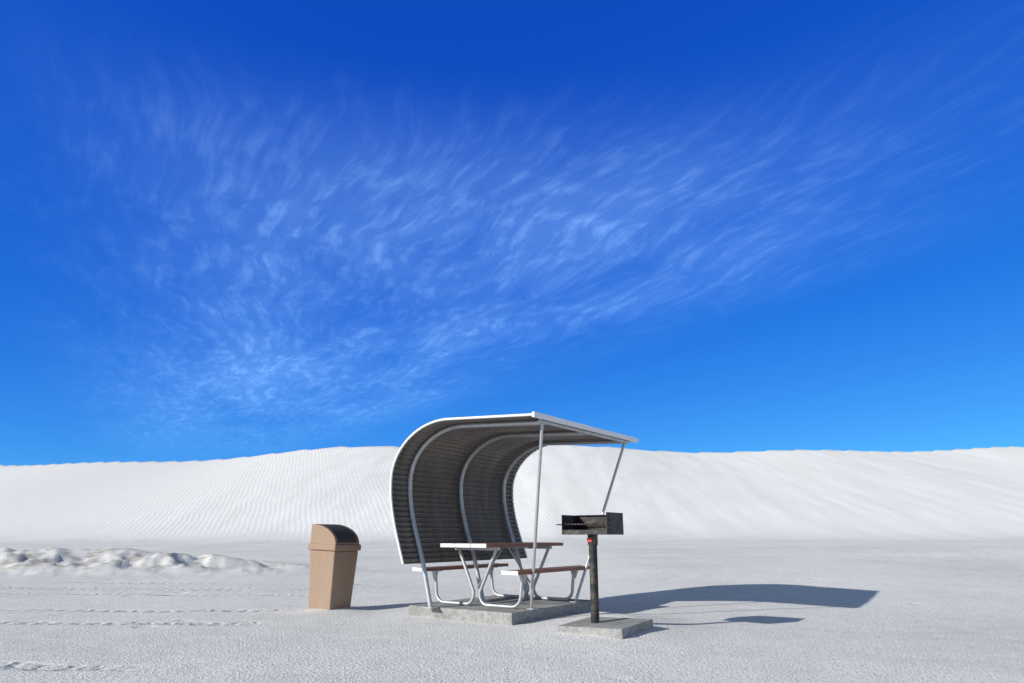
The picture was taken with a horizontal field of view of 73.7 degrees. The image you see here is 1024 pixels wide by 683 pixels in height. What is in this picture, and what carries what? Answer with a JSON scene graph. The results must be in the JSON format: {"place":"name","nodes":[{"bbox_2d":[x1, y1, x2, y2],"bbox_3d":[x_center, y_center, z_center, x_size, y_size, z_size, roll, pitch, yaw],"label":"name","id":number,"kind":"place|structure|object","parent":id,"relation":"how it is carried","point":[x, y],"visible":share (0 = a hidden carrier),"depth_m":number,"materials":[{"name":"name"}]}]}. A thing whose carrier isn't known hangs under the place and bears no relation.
{"place":"outdoors","nodes":[
{"label":"outdoors","id":0,"kind":"place"},
{"bbox_2d":[0,445,1023,682],"bbox_3d":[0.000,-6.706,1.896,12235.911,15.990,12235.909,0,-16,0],"label":"ground","id":1,"kind":"structure","parent":0,"point":[808,566],"depth_m":15.85,"materials":[{"name":"white sand"}]},
{"bbox_2d":[308,524,360,609],"bbox_3d":[-2.507,3.163,9.563,0.525,1.160,0.525,-7,-17,29],"label":"trash receptacle","id":2,"kind":"object","parent":1,"relation":"on","point":[334,548],"visible":0.91,"depth_m":9.41,"materials":[{"name":"beige plastic"}]},
{"bbox_2d":[409,595,590,624],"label":"shelter slab","id":3,"kind":"structure","parent":1,"relation":"on","point":[476,611],"depth_m":8.48,"materials":[{"name":"grey concrete"}]},
{"bbox_2d":[412,542,588,608],"bbox_3d":[-0.090,3.111,9.201,1.690,0.760,1.846,-11,-19,33],"label":"picnic table","id":4,"kind":"object","parent":3,"relation":"on","point":[521,572],"visible":0.9,"depth_m":8.93,"materials":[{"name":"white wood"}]},
{"bbox_2d":[390,412,637,609],"bbox_3d":[0.128,2.340,9.260,2.262,2.293,2.790,-11,-19,33],"label":"shelter frame","id":5,"kind":"object","parent":3,"relation":"on","point":[545,420],"visible":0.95,"depth_m":9.04,"materials":[{"name":"grey metal"}]},
{"bbox_2d":[392,416,630,563],"bbox_3d":[0.118,2.090,9.338,2.236,1.767,2.750,-11,-19,33],"label":"corrugated canopy","id":6,"kind":"object","parent":5,"relation":"attached to","point":[441,461],"visible":0.74,"depth_m":9.62,"materials":[{"name":"grey metal"}]},
{"bbox_2d":[556,512,652,638],"bbox_3d":[0.950,2.519,7.354,0.842,1.302,0.746,-11,-19,33],"label":"pedestal grill","id":7,"kind":"object","parent":1,"relation":"on","point":[592,527],"visible":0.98,"depth_m":7.27,"materials":[{"name":"metal"}]},
{"bbox_2d":[0,0,1023,465],"label":"sky","id":8,"kind":"structure","parent":0,"point":[229,229],"materials":[{"name":"blue"}]}
]}

